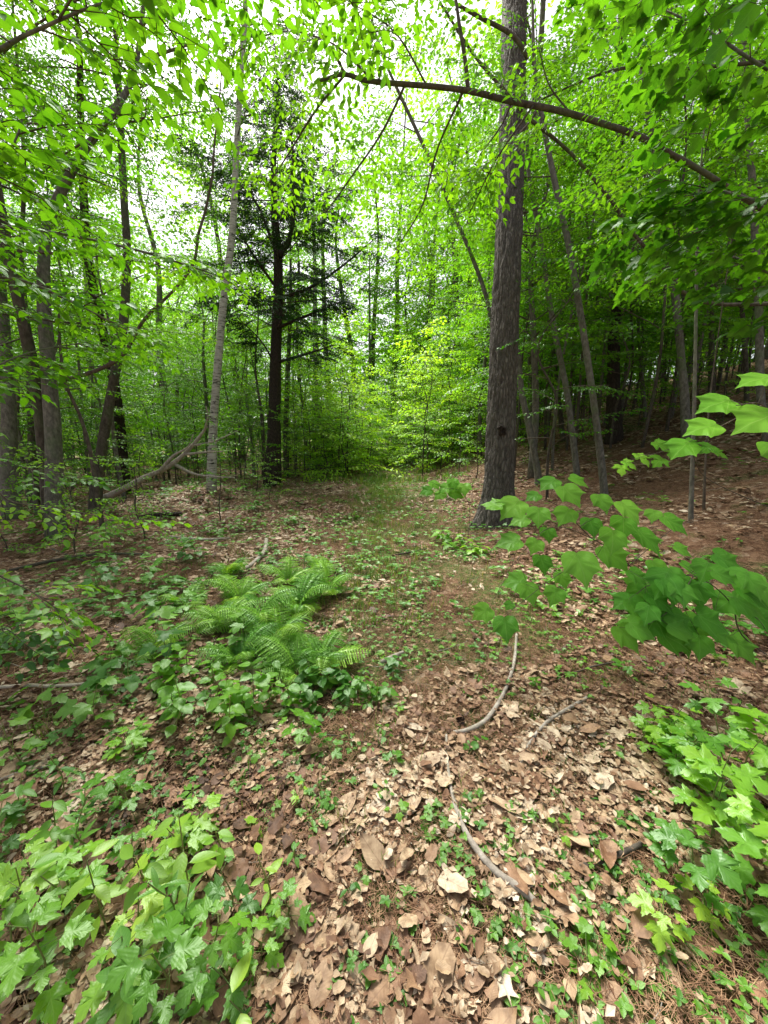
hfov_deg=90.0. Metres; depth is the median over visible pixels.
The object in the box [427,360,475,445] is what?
young beech
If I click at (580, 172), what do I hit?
sapling
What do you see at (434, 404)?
young beech
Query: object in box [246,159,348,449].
maple tree
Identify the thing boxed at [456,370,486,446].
young beech
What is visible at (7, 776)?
fallen branch
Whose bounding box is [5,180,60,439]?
maple tree
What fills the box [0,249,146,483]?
sapling
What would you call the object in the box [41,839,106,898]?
maple seedling
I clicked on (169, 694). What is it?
shrub
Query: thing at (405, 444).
young beech
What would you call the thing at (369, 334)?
maple tree
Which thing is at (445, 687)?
path
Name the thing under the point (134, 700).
seedling
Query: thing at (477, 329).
sapling
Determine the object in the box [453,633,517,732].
fallen branch
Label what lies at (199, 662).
seedling
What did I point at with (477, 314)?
sapling
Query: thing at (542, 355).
sapling
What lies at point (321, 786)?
fallen twig
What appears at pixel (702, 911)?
maple seedling
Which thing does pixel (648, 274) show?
sapling
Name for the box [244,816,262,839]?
seedling
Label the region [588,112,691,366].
maple tree
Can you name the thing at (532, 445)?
sapling
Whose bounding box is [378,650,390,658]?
seedling
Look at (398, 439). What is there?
young beech
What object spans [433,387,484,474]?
young beech
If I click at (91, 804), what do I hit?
goldenrod
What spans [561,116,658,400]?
sapling
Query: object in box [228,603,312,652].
fern
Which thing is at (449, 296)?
sapling
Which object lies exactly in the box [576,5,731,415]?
sapling
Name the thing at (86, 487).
young beech
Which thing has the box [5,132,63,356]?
maple tree
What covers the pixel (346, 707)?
seedling
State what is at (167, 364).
maple tree
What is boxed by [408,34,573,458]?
beech tree
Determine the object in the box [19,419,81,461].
young beech
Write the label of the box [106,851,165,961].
maple seedling
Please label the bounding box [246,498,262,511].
maple shrub
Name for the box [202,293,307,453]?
sapling
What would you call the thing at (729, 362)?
sapling
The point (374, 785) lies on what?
seedling
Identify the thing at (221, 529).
maple shrub
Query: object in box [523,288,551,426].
sapling
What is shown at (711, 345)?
sapling
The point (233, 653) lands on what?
fern
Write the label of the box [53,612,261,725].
maple shrub
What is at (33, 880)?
maple seedling
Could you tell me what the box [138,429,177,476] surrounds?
young beech
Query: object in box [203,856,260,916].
maple seedling
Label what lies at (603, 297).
sapling
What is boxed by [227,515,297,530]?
maple shrub
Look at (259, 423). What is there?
sapling
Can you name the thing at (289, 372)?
sapling
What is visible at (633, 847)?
fallen branch
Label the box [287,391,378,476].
young beech
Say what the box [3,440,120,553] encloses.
young beech
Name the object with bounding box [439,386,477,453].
young beech
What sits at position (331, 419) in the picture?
young beech
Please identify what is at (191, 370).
maple tree
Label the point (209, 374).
sapling
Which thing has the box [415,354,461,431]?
young beech
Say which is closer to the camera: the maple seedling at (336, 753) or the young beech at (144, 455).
the maple seedling at (336, 753)
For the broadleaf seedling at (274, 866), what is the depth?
1.24 m
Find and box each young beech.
[0,440,34,524]
[0,475,35,551]
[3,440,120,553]
[18,429,86,498]
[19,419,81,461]
[62,421,88,491]
[63,438,106,484]
[63,445,106,494]
[69,383,157,495]
[74,386,145,474]
[87,423,167,522]
[98,445,188,541]
[107,421,151,481]
[109,378,173,487]
[110,432,148,481]
[129,431,165,481]
[130,401,192,484]
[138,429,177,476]
[151,413,189,479]
[155,421,197,481]
[157,410,204,477]
[173,413,207,480]
[175,423,205,476]
[176,405,258,521]
[181,423,217,476]
[187,422,219,473]
[206,394,254,482]
[217,384,278,489]
[217,419,259,478]
[218,382,296,490]
[222,424,257,466]
[232,421,261,472]
[236,413,283,477]
[247,392,340,476]
[247,452,291,500]
[248,365,307,470]
[251,386,302,469]
[256,320,356,479]
[260,347,340,481]
[273,401,323,472]
[281,378,386,482]
[281,405,321,476]
[282,374,335,465]
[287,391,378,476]
[290,308,396,473]
[295,367,410,481]
[296,374,346,467]
[298,308,397,474]
[298,381,351,468]
[298,408,359,469]
[306,426,359,468]
[314,344,385,468]
[317,367,376,471]
[322,387,369,465]
[325,369,381,463]
[325,385,369,464]
[329,407,370,467]
[332,393,368,464]
[337,385,367,454]
[338,381,385,468]
[340,364,402,464]
[340,386,394,462]
[346,401,396,464]
[351,388,391,462]
[356,419,404,462]
[358,345,420,460]
[360,399,416,462]
[362,401,405,458]
[363,358,426,462]
[368,336,460,465]
[368,400,440,464]
[373,357,419,462]
[381,386,475,464]
[381,393,418,450]
[381,397,440,464]
[382,380,420,459]
[383,386,419,457]
[386,316,477,471]
[386,363,460,463]
[388,333,467,475]
[388,386,429,446]
[388,421,418,462]
[391,400,456,456]
[395,360,444,455]
[395,415,427,463]
[395,419,445,469]
[401,353,476,468]
[401,363,428,444]
[403,373,455,463]
[409,316,486,458]
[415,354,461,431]
[417,342,475,444]
[418,403,464,457]
[420,369,476,464]
[420,390,475,449]
[420,414,453,454]
[424,390,475,465]
[426,344,484,446]
[426,409,482,459]
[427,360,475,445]
[431,392,485,455]
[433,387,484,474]
[438,336,487,446]
[439,300,543,444]
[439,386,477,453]
[442,390,476,445]
[443,389,486,478]
[444,380,486,462]
[447,353,482,433]
[453,332,488,437]
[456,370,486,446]
[464,392,487,460]
[465,377,541,436]
[516,381,542,462]
[518,414,543,436]
[573,318,649,406]
[597,357,657,405]
[602,347,679,425]
[624,336,666,402]
[624,348,670,411]
[636,353,686,394]
[638,317,704,392]
[639,342,675,404]
[650,336,724,398]
[656,306,739,413]
[670,282,767,387]
[689,340,767,421]
[699,337,753,394]
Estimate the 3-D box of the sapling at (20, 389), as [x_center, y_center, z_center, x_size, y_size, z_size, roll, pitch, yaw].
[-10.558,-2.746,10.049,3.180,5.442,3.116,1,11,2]
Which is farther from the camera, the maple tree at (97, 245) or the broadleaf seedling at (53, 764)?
the maple tree at (97, 245)
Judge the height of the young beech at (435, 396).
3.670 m
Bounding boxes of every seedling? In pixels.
[0,765,36,834]
[0,785,26,851]
[0,828,57,920]
[0,837,69,952]
[0,853,60,954]
[0,901,93,1023]
[11,849,110,948]
[16,760,36,785]
[28,799,73,847]
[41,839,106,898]
[42,715,82,745]
[46,841,82,907]
[49,752,75,794]
[60,839,129,942]
[73,914,164,1023]
[81,768,152,810]
[83,688,114,704]
[86,685,114,692]
[86,925,159,1023]
[101,719,146,759]
[102,910,209,1023]
[103,776,135,808]
[104,724,153,760]
[105,828,154,880]
[106,636,124,647]
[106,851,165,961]
[119,694,137,706]
[119,844,172,931]
[121,733,141,762]
[134,750,156,763]
[142,678,158,694]
[143,816,211,870]
[152,812,219,905]
[161,807,182,838]
[168,794,192,825]
[170,828,192,845]
[171,869,193,896]
[172,791,222,852]
[174,934,253,1023]
[181,635,196,641]
[181,782,204,805]
[186,694,207,713]
[189,894,251,973]
[194,653,213,668]
[194,753,208,766]
[196,690,209,701]
[200,827,234,869]
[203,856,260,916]
[205,636,225,648]
[222,777,237,787]
[227,749,241,768]
[227,950,251,1023]
[241,916,284,978]
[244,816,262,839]
[247,748,266,763]
[250,842,282,917]
[259,816,269,830]
[262,799,281,816]
[265,877,316,938]
[269,680,280,694]
[277,708,321,743]
[283,842,305,867]
[289,781,307,804]
[306,714,323,725]
[310,789,331,813]
[313,780,328,797]
[316,732,342,759]
[320,703,345,718]
[325,797,340,820]
[335,704,343,712]
[338,740,360,756]
[338,776,357,790]
[339,728,353,741]
[340,703,360,716]
[340,881,360,910]
[344,640,361,649]
[346,950,368,976]
[354,859,379,885]
[355,743,370,751]
[357,670,369,680]
[361,699,372,709]
[372,783,388,797]
[377,723,391,735]
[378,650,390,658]
[380,779,394,804]
[381,734,392,743]
[382,749,403,778]
[384,799,408,821]
[387,669,402,681]
[389,673,402,688]
[392,701,407,710]
[395,706,403,715]
[427,813,448,835]
[448,641,462,648]
[463,740,474,753]
[470,735,488,753]
[481,880,495,901]
[488,646,501,659]
[506,833,514,848]
[528,677,544,690]
[541,630,554,638]
[543,923,565,950]
[548,784,560,797]
[548,817,570,847]
[561,916,599,989]
[564,955,602,1001]
[573,656,587,665]
[574,925,628,983]
[585,846,612,879]
[598,742,624,757]
[611,657,639,682]
[627,877,691,953]
[627,916,680,941]
[673,872,731,937]
[683,988,710,1017]
[712,654,728,665]
[725,696,754,715]
[753,652,767,668]
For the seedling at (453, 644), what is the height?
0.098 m
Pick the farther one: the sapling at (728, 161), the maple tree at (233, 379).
the maple tree at (233, 379)
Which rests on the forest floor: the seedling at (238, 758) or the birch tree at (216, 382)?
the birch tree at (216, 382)
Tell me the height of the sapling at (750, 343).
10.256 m
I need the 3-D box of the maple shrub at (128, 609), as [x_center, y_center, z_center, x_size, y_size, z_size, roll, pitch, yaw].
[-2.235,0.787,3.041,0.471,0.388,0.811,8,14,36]
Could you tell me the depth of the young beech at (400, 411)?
21.88 m
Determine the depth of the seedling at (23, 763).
1.75 m
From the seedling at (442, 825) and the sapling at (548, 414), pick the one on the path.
the seedling at (442, 825)
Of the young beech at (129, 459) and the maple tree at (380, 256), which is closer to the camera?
the young beech at (129, 459)
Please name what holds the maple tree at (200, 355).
on the forest floor
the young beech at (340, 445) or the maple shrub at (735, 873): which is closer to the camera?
the maple shrub at (735, 873)
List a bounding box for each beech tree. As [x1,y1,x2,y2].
[0,0,246,540]
[0,0,273,520]
[0,0,403,439]
[0,8,191,367]
[130,240,268,457]
[400,2,693,478]
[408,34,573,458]
[421,218,493,440]
[633,0,767,441]
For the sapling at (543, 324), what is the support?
on the forest floor
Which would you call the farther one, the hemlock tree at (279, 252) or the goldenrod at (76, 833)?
the hemlock tree at (279, 252)
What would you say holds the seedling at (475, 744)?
on the path
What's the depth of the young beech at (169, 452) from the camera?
16.92 m
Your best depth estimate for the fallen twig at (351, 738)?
1.92 m
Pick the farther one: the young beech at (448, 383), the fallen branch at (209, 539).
the young beech at (448, 383)
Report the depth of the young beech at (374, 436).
17.05 m
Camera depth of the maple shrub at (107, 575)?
3.44 m
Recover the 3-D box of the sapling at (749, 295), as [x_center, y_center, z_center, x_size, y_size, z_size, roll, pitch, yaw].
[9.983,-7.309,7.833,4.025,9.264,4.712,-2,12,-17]
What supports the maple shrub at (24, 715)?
on the forest floor
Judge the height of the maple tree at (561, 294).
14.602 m
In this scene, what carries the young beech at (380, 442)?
on the forest floor
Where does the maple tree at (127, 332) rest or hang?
on the forest floor
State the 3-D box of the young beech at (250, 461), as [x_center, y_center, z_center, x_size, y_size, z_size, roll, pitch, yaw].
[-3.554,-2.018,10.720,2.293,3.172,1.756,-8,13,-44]
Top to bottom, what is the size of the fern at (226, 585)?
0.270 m
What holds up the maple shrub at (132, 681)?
on the forest floor
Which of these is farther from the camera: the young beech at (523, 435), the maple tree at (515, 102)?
the young beech at (523, 435)
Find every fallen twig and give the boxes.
[248,849,304,863]
[307,743,332,830]
[327,734,386,749]
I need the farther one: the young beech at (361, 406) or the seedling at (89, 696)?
the young beech at (361, 406)
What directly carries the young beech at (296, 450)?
on the forest floor
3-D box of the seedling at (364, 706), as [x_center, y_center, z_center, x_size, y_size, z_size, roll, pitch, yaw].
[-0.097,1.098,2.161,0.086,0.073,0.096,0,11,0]
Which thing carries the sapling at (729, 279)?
on the forest floor
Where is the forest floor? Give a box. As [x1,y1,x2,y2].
[0,360,767,1017]
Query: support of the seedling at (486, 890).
on the path
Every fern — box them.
[120,620,196,662]
[156,583,207,608]
[177,596,263,633]
[190,622,278,673]
[203,557,248,576]
[203,574,276,604]
[212,586,301,634]
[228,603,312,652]
[252,633,335,684]
[254,556,317,584]
[255,570,333,614]
[277,628,369,672]
[303,556,336,572]
[309,561,354,595]
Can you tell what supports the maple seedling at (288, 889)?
on the forest floor
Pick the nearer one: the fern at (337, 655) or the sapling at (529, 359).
the fern at (337, 655)
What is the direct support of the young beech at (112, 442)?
on the forest floor
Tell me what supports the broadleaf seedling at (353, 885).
on the forest floor
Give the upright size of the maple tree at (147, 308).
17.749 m
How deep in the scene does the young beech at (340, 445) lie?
17.90 m
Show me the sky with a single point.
(267, 9)
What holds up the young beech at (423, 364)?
on the forest floor
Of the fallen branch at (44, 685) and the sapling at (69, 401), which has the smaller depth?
the fallen branch at (44, 685)
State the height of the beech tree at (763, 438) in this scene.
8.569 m
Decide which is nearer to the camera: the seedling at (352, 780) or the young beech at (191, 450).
the seedling at (352, 780)
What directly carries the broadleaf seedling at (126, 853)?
on the forest floor
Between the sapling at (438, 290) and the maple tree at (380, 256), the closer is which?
the sapling at (438, 290)
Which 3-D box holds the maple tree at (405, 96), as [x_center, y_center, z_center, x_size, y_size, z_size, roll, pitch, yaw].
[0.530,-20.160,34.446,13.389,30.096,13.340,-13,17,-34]
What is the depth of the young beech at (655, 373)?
13.86 m
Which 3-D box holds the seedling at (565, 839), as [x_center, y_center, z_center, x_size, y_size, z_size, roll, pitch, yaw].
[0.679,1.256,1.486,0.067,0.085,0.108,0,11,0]
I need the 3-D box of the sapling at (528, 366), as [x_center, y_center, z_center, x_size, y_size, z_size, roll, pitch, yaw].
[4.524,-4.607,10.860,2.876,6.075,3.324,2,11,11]
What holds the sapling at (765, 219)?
on the forest floor
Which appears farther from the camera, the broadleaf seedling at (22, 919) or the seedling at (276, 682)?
the seedling at (276, 682)
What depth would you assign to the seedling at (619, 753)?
1.84 m
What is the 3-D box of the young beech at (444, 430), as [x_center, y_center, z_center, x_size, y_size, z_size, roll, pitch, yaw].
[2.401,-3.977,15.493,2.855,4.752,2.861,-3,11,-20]
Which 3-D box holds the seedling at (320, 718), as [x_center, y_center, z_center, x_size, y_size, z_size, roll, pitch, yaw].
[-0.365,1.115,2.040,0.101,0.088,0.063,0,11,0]
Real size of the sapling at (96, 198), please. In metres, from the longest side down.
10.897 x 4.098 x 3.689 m
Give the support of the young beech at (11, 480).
on the forest floor
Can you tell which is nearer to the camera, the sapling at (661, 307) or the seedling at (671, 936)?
the seedling at (671, 936)
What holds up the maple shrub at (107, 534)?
on the forest floor
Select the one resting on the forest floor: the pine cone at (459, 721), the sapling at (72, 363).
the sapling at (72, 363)
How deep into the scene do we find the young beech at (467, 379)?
21.44 m
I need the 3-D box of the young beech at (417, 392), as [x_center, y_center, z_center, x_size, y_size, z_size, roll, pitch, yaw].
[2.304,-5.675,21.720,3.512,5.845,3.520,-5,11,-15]
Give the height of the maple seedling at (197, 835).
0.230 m
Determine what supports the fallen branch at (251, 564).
on the forest floor
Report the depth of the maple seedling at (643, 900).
1.19 m
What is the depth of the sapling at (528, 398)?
10.18 m
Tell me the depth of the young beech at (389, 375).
20.28 m
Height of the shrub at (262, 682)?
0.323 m
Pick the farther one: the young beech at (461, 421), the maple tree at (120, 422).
the young beech at (461, 421)
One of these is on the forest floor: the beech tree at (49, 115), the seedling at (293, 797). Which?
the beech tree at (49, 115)
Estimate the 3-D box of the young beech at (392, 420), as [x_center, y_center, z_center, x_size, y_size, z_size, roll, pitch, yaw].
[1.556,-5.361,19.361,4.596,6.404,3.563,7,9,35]
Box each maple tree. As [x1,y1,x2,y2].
[0,0,118,507]
[0,0,157,520]
[0,0,222,493]
[1,43,190,444]
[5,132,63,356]
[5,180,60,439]
[7,223,103,450]
[8,128,155,380]
[13,243,86,464]
[46,29,255,468]
[51,250,158,443]
[61,267,156,448]
[76,226,182,459]
[101,235,202,449]
[121,37,304,461]
[124,274,215,451]
[125,298,186,448]
[131,282,212,461]
[135,270,233,459]
[151,282,212,450]
[155,313,222,455]
[162,289,237,440]
[167,273,265,459]
[171,287,233,448]
[194,292,259,457]
[195,0,767,306]
[198,318,253,451]
[201,248,281,457]
[203,109,346,431]
[208,296,270,444]
[242,171,334,476]
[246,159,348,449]
[247,84,395,428]
[269,144,358,470]
[286,146,416,426]
[296,296,350,451]
[309,96,429,451]
[310,27,463,450]
[327,238,403,425]
[350,123,487,429]
[352,126,492,426]
[364,242,445,443]
[371,203,478,454]
[376,73,498,418]
[377,327,421,444]
[386,0,534,432]
[389,0,634,275]
[392,162,495,440]
[436,0,627,394]
[443,191,550,374]
[478,141,608,417]
[550,1,665,444]
[551,0,767,341]
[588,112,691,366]
[639,0,766,406]
[647,111,767,371]
[654,8,764,369]
[762,172,767,359]
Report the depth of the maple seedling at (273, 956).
1.12 m
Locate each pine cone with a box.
[456,713,464,725]
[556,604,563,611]
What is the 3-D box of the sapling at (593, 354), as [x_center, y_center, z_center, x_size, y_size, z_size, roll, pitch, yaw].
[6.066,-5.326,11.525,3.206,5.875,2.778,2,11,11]
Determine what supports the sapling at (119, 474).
on the forest floor
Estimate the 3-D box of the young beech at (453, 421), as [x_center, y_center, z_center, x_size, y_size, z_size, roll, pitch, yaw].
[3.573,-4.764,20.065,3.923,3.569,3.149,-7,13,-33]
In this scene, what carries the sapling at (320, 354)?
on the forest floor
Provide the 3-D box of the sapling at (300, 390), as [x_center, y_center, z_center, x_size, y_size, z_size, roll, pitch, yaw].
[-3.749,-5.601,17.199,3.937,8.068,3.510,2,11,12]
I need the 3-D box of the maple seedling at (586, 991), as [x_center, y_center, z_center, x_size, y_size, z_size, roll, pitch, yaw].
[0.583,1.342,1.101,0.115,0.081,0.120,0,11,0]
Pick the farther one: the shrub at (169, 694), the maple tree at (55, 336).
the maple tree at (55, 336)
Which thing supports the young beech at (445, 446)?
on the forest floor
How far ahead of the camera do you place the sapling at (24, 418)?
9.07 m
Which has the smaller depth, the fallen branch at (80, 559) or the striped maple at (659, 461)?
the striped maple at (659, 461)
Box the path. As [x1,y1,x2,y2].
[211,461,767,1023]
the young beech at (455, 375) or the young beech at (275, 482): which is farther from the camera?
the young beech at (455, 375)
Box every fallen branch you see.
[0,682,83,688]
[0,762,59,780]
[9,552,143,571]
[52,548,111,562]
[170,535,229,540]
[245,538,267,568]
[380,650,403,662]
[392,548,426,555]
[445,734,542,909]
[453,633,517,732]
[520,696,588,762]
[575,661,615,671]
[579,838,651,867]
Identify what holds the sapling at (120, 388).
on the forest floor
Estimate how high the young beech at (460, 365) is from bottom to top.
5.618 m
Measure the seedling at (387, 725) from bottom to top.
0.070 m
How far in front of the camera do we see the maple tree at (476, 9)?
20.58 m
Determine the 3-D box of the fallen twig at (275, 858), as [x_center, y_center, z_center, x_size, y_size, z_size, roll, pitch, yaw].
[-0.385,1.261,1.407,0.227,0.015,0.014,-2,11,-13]
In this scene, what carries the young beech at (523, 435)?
on the forest floor
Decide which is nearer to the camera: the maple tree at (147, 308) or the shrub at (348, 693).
the shrub at (348, 693)
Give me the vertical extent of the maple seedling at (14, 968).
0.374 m
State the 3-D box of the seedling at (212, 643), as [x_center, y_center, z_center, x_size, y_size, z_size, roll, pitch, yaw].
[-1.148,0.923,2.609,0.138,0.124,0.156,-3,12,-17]
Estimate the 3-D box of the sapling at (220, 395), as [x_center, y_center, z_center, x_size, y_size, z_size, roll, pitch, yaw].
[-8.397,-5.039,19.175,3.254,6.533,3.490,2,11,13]
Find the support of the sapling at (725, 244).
on the forest floor
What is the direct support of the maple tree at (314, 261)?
on the forest floor
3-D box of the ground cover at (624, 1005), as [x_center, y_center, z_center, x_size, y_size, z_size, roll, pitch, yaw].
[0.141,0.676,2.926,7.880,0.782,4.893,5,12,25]
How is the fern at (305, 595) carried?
on the forest floor
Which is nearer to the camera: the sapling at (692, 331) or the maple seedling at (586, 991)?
the maple seedling at (586, 991)
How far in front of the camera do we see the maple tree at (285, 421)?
15.47 m
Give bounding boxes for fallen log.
[139,511,181,518]
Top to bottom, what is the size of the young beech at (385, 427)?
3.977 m
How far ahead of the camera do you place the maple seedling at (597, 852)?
1.40 m
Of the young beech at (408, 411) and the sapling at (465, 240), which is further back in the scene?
the young beech at (408, 411)
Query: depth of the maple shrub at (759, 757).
1.69 m
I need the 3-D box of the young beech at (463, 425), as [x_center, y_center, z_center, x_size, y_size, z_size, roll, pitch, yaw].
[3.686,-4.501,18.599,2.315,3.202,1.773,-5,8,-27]
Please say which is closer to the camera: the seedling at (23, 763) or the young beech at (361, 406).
the seedling at (23, 763)
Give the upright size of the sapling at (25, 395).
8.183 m
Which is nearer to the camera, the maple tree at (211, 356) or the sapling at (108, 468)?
the sapling at (108, 468)
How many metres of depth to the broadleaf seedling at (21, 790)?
1.49 m
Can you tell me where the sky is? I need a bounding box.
[0,0,766,439]
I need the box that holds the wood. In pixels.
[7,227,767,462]
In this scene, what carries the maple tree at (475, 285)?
on the forest floor
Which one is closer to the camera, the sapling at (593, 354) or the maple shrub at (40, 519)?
the maple shrub at (40, 519)
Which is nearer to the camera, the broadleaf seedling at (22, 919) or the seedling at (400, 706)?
the broadleaf seedling at (22, 919)
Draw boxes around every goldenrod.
[52,791,100,848]
[65,773,95,830]
[134,866,197,951]
[165,873,203,939]
[455,923,475,951]
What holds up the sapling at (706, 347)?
on the forest floor
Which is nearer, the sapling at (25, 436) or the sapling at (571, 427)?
the sapling at (571, 427)
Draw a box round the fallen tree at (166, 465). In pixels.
[103,406,236,497]
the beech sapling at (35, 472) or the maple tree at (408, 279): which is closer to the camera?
the beech sapling at (35, 472)
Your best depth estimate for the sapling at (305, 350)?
18.99 m
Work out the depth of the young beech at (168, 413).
12.46 m
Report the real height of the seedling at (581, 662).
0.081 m
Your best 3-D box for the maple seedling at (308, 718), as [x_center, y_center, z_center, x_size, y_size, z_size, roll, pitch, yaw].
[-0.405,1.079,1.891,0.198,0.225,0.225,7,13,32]
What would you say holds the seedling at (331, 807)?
on the path
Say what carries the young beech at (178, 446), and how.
on the forest floor
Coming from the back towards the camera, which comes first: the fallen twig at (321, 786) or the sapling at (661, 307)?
the sapling at (661, 307)
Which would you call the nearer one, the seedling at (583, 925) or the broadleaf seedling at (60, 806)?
the seedling at (583, 925)
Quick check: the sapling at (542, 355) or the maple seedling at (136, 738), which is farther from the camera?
the sapling at (542, 355)
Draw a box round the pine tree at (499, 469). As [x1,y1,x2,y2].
[468,0,551,530]
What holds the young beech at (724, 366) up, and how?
on the forest floor
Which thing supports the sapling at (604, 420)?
on the forest floor
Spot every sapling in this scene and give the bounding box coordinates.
[0,0,130,502]
[0,3,183,488]
[0,32,255,532]
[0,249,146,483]
[0,458,118,500]
[0,493,191,547]
[0,571,123,657]
[0,607,98,683]
[4,121,169,481]
[7,189,114,485]
[8,148,129,489]
[9,141,160,474]
[10,253,123,514]
[10,320,26,464]
[10,325,72,471]
[11,292,77,438]
[11,306,94,449]
[11,310,68,439]
[11,330,37,466]
[12,326,26,489]
[13,326,80,439]
[20,179,171,500]
[27,207,159,455]
[28,308,93,470]
[37,351,90,452]
[58,301,177,481]
[63,326,135,465]
[63,375,144,475]
[75,355,148,474]
[76,323,166,477]
[76,331,155,452]
[105,354,204,480]
[121,328,209,484]
[122,334,198,479]
[125,321,202,478]
[149,324,221,476]
[154,340,229,480]
[154,358,225,472]
[155,181,269,474]
[162,336,252,466]
[175,222,282,477]
[177,95,326,476]
[182,346,247,473]
[194,259,282,465]
[197,312,283,474]
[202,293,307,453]
[206,313,261,470]
[208,316,270,476]
[220,349,293,474]
[221,280,305,437]
[227,325,305,449]
[228,260,331,471]
[244,236,322,474]
[246,293,341,472]
[267,302,332,460]
[268,293,329,467]
[281,344,318,450]
[284,307,330,432]
[332,0,545,324]
[392,190,490,452]
[422,303,468,422]
[429,188,495,450]
[432,325,476,444]
[441,104,609,440]
[443,312,520,453]
[447,147,598,486]
[449,0,696,494]
[449,251,544,416]
[450,296,488,445]
[456,286,488,427]
[458,166,663,499]
[459,53,613,468]
[460,212,538,397]
[468,0,625,475]
[471,293,527,411]
[474,0,665,449]
[474,164,556,439]
[475,224,573,433]
[477,98,589,421]
[480,174,565,388]
[483,194,582,450]
[486,3,663,441]
[490,67,646,450]
[517,214,601,404]
[517,218,582,443]
[517,228,599,407]
[518,235,598,410]
[519,0,691,470]
[519,137,635,401]
[520,106,631,391]
[521,138,591,441]
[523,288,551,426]
[524,296,583,425]
[525,231,642,430]
[526,120,637,436]
[537,181,622,416]
[539,115,637,413]
[540,136,690,440]
[541,0,767,447]
[542,186,639,422]
[545,41,689,358]
[550,123,636,400]
[552,39,691,439]
[553,108,697,410]
[556,144,730,448]
[557,0,767,522]
[557,2,735,420]
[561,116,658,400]
[563,176,655,373]
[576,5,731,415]
[576,188,669,425]
[579,10,751,438]
[589,62,652,419]
[592,99,767,511]
[596,0,766,430]
[596,288,667,392]
[602,165,721,401]
[613,0,767,418]
[621,231,705,395]
[624,289,670,390]
[625,158,717,391]
[626,37,766,374]
[628,12,763,344]
[630,0,767,404]
[630,86,743,406]
[632,104,767,415]
[633,198,727,403]
[634,75,750,396]
[635,129,744,400]
[649,0,767,384]
[649,68,764,392]
[650,224,748,381]
[658,227,754,353]
[668,96,767,332]
[669,242,741,355]
[680,229,767,310]
[685,33,767,390]
[686,228,767,381]
[688,49,767,307]
[688,126,765,381]
[694,107,767,382]
[702,190,767,386]
[704,337,754,377]
[706,1,767,394]
[720,134,767,291]
[722,157,767,336]
[724,131,767,370]
[729,250,767,328]
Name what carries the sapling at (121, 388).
on the forest floor
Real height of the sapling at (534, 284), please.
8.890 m
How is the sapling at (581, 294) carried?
on the forest floor
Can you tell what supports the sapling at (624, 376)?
on the forest floor
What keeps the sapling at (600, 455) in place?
on the forest floor
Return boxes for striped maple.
[420,478,471,538]
[472,473,718,655]
[610,547,767,666]
[612,437,767,506]
[664,372,767,459]
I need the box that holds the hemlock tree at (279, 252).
[169,16,401,486]
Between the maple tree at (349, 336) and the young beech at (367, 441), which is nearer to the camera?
the young beech at (367, 441)
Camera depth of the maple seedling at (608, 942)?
1.14 m
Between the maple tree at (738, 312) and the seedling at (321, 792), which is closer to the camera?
the seedling at (321, 792)
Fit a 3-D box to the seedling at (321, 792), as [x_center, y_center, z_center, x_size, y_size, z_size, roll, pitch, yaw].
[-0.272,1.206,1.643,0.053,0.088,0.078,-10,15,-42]
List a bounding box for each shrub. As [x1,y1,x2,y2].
[0,537,125,618]
[0,538,111,586]
[0,596,48,648]
[0,645,137,765]
[19,497,49,537]
[31,592,159,638]
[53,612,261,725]
[77,510,132,550]
[77,628,185,692]
[81,555,182,607]
[129,541,186,593]
[131,589,197,641]
[145,644,224,691]
[155,673,246,747]
[158,481,173,503]
[170,534,208,560]
[184,478,216,502]
[203,515,251,535]
[217,475,252,494]
[222,661,302,716]
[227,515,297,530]
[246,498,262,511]
[252,656,338,705]
[293,659,352,713]
[326,512,358,525]
[332,655,403,705]
[431,529,473,543]
[442,539,490,553]
[627,705,702,752]
[633,693,696,742]
[648,716,727,799]
[648,818,767,936]
[656,717,707,773]
[669,736,767,857]
[678,676,767,768]
[723,706,767,791]
[723,791,767,865]
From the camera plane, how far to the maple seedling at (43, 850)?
1.26 m
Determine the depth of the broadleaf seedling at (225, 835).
1.33 m
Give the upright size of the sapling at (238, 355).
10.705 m
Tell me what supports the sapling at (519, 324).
on the forest floor
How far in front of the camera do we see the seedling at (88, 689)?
2.21 m
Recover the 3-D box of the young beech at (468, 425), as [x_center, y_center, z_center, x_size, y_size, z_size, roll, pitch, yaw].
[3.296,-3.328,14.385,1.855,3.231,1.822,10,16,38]
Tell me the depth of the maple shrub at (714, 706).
1.70 m
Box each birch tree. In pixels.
[23,0,200,512]
[147,0,355,492]
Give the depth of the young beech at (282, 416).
17.74 m
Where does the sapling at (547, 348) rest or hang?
on the forest floor
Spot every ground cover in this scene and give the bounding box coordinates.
[0,373,767,666]
[0,539,767,1023]
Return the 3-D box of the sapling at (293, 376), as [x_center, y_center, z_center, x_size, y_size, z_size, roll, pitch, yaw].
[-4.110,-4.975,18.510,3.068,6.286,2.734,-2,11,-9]
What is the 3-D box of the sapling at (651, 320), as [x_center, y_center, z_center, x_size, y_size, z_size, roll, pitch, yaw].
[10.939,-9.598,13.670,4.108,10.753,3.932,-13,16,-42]
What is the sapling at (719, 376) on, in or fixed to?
on the forest floor
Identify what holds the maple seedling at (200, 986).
on the forest floor

